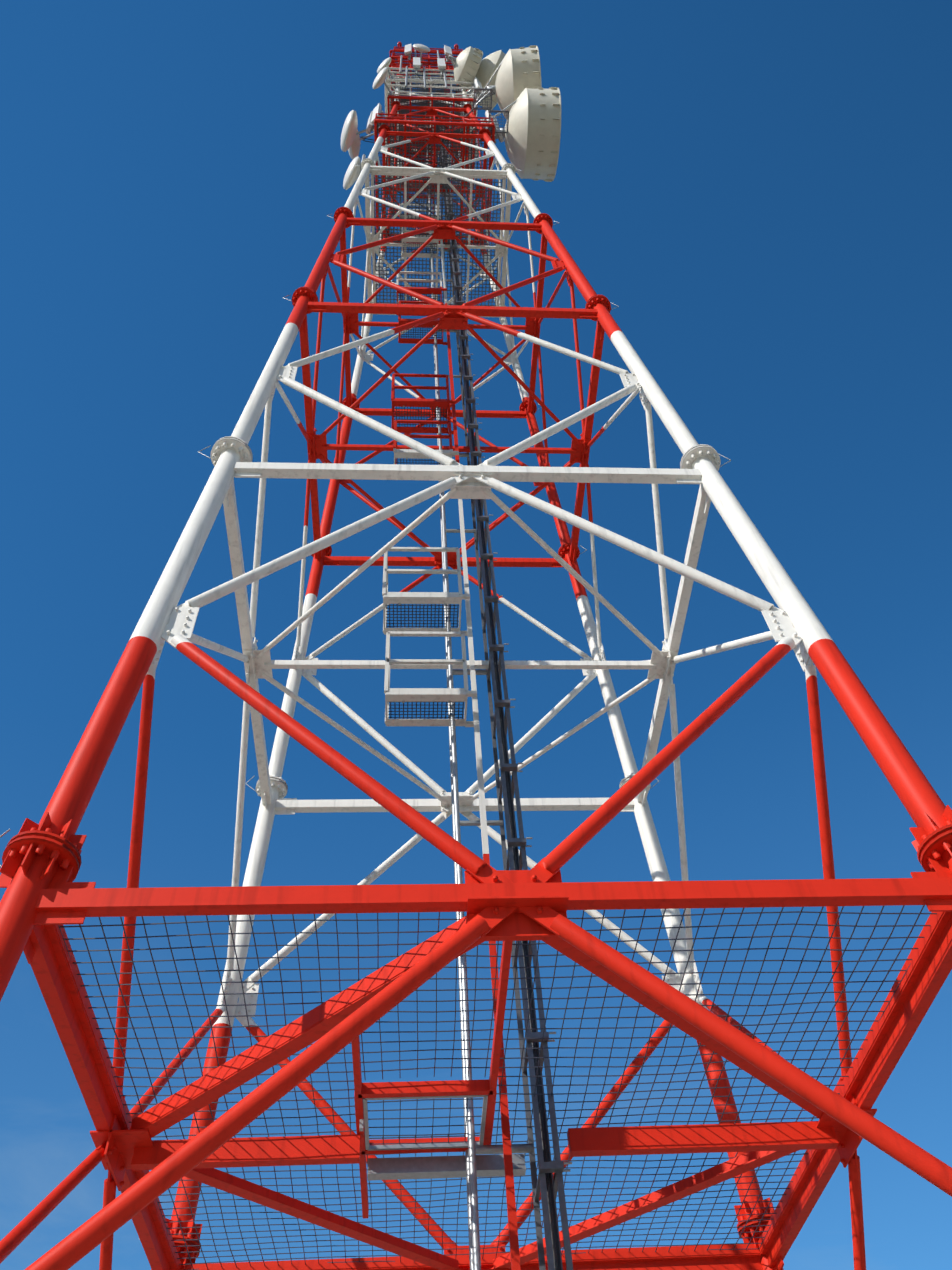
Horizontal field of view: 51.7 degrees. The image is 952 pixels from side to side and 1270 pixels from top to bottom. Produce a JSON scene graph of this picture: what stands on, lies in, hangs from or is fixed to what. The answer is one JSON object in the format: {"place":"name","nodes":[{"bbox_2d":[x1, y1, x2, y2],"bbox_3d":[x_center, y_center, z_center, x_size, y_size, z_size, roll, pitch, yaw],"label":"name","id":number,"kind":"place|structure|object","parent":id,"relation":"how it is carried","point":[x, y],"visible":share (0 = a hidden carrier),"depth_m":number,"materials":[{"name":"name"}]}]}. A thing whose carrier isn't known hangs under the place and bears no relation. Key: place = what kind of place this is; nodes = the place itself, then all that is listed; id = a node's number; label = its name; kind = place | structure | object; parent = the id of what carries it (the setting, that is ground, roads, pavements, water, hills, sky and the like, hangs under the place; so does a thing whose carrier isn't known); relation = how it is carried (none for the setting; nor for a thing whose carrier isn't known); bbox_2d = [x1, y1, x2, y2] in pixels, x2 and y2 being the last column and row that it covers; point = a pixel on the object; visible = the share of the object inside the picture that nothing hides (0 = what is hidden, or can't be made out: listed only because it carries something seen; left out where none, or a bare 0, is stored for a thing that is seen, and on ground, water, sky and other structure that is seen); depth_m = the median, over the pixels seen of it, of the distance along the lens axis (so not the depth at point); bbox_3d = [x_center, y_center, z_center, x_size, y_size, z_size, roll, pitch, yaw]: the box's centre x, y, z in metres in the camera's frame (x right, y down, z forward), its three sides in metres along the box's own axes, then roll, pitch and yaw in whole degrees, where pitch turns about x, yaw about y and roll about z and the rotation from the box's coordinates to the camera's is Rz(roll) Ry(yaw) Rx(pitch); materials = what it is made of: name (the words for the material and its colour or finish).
{"place":"outdoors","nodes":[
{"label":"outdoors","id":0,"kind":"place"},
{"bbox_2d":[368,53,501,156],"bbox_3d":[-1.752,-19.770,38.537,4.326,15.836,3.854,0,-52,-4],"label":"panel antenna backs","id":1,"kind":"object","parent":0,"point":[439,69],"visible":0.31,"depth_m":32.84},
{"bbox_2d":[0,56,951,1269],"bbox_3d":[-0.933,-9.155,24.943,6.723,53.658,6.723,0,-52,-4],"label":"steel tower","id":2,"kind":"structure","parent":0,"point":[858,704],"depth_m":9.72,"materials":[{"name":"metal"}]},
{"bbox_2d":[0,105,779,1239],"bbox_3d":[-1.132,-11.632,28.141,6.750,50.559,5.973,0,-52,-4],"label":"bolts","id":3,"kind":"object","parent":2,"relation":"attached to","point":[208,457],"visible":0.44,"depth_m":14.43,"materials":[{"name":"red metal"}]},
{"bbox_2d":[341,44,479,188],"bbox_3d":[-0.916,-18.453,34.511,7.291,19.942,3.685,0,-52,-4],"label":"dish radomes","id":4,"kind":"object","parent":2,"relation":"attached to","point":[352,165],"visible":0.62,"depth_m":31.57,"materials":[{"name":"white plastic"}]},
{"bbox_2d":[385,50,477,186],"bbox_3d":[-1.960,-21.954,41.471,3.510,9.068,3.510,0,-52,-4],"label":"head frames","id":5,"kind":"structure","parent":2,"relation":"attached to","point":[387,80],"depth_m":39.15,"materials":[{"name":"paint"}]},
{"bbox_2d":[375,46,493,242],"bbox_3d":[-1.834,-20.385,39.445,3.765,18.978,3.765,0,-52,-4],"label":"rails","id":6,"kind":"object","parent":2,"relation":"on","point":[460,94],"visible":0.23,"depth_m":36.68,"materials":[{"name":"metal"}]},
{"bbox_2d":[397,41,458,51],"bbox_3d":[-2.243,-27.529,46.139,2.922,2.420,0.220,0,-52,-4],"label":"warning lights","id":7,"kind":"object","parent":6,"relation":"attached to","point":[399,44],"visible":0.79,"depth_m":46.72,"materials":[{"name":"red"}]},
{"bbox_2d":[366,44,503,178],"bbox_3d":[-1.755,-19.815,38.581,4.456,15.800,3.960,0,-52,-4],"label":"antenna panels","id":8,"kind":"object","parent":6,"relation":"attached to","point":[417,63],"visible":0.58,"depth_m":38.69,"materials":[{"name":"white plastic"}]},
{"bbox_2d":[356,49,516,176],"bbox_3d":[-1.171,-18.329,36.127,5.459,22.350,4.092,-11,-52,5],"label":"antenna mounts","id":9,"kind":"object","parent":2,"relation":"attached to","point":[452,58],"visible":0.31,"depth_m":35.86,"materials":[{"name":"metal"}]},
{"bbox_2d":[343,45,560,189],"bbox_3d":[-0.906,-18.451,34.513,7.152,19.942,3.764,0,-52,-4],"label":"dish antennas","id":10,"kind":"object","parent":9,"relation":"attached to","point":[532,139],"visible":0.94,"depth_m":33.40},
{"bbox_2d":[374,52,502,305],"bbox_3d":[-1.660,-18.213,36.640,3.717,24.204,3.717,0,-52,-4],"label":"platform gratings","id":11,"kind":"object","parent":2,"relation":"on","point":[425,103],"visible":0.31,"depth_m":27.98,"materials":[{"name":"grey metal"}]},
{"bbox_2d":[371,49,505,305],"bbox_3d":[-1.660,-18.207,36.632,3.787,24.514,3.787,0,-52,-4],"label":"platforms","id":12,"kind":"object","parent":2,"relation":"attached to","point":[427,122],"visible":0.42,"depth_m":30.77,"materials":[{"name":"paint"}]},
{"bbox_2d":[359,1095,525,1180],"bbox_3d":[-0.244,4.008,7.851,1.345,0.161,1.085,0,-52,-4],"label":"platform","id":13,"kind":"structure","parent":2,"relation":"attached to","point":[401,1168],"depth_m":8.08,"materials":[{"name":"metal"}]},
{"bbox_2d":[382,120,520,1269],"bbox_3d":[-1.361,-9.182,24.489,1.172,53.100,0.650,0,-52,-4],"label":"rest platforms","id":14,"kind":"object","parent":2,"relation":"attached to","point":[427,694],"visible":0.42,"depth_m":12.80,"materials":[{"name":"paint"}]},
{"bbox_2d":[386,131,463,718],"bbox_3d":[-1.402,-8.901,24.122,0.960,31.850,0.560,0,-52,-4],"label":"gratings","id":15,"kind":"object","parent":14,"relation":"on","point":[423,605],"visible":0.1,"depth_m":13.10,"materials":[{"name":"grey"}]},
{"bbox_2d":[361,58,561,1269],"bbox_3d":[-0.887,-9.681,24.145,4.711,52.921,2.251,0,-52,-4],"label":"cable clamps","id":16,"kind":"object","parent":2,"relation":"attached to","point":[552,1210],"visible":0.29,"depth_m":9.80,"materials":[{"name":"black plastic"}]},
{"bbox_2d":[398,118,571,1269],"bbox_3d":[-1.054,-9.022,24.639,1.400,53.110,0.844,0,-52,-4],"label":"ladder","id":17,"kind":"object","parent":2,"relation":"attached to","point":[473,1150],"visible":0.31,"depth_m":9.74,"materials":[{"name":"white metal"}]},
{"bbox_2d":[465,88,508,142],"bbox_3d":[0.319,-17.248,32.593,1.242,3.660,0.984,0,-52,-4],"label":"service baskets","id":18,"kind":"object","parent":2,"relation":"attached to","point":[489,108],"visible":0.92,"depth_m":33.70,"materials":[{"name":"metal"}]},
{"bbox_2d":[58,905,936,1269],"bbox_3d":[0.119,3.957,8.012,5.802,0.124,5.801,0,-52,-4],"label":"safety net","id":19,"kind":"object","parent":2,"relation":"on","point":[434,1067],"visible":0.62,"depth_m":7.50,"materials":[{"name":"grey metal"}]},
{"bbox_2d":[44,911,951,1269],"bbox_3d":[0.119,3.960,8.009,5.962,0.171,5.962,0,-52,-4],"label":"frame","id":20,"kind":"object","parent":2,"relation":"attached to","point":[922,949],"visible":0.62,"depth_m":7.70,"materials":[{"name":"paint"}]},
{"bbox_2d":[436,89,572,1269],"bbox_3d":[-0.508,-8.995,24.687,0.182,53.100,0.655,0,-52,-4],"label":"cable ladder","id":21,"kind":"object","parent":2,"relation":"attached to","point":[556,1167],"visible":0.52,"depth_m":10.26,"materials":[{"name":"metal"}]},
{"bbox_2d":[0,105,951,1269],"bbox_3d":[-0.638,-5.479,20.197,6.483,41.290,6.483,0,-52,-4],"label":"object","id":22,"kind":"object","parent":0,"point":[516,897],"visible":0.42,"depth_m":7.93,"materials":[{"name":"red metal"}]},
{"bbox_2d":[0,0,951,1269],"label":"sky","id":23,"kind":"structure","parent":0,"point":[760,191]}
]}

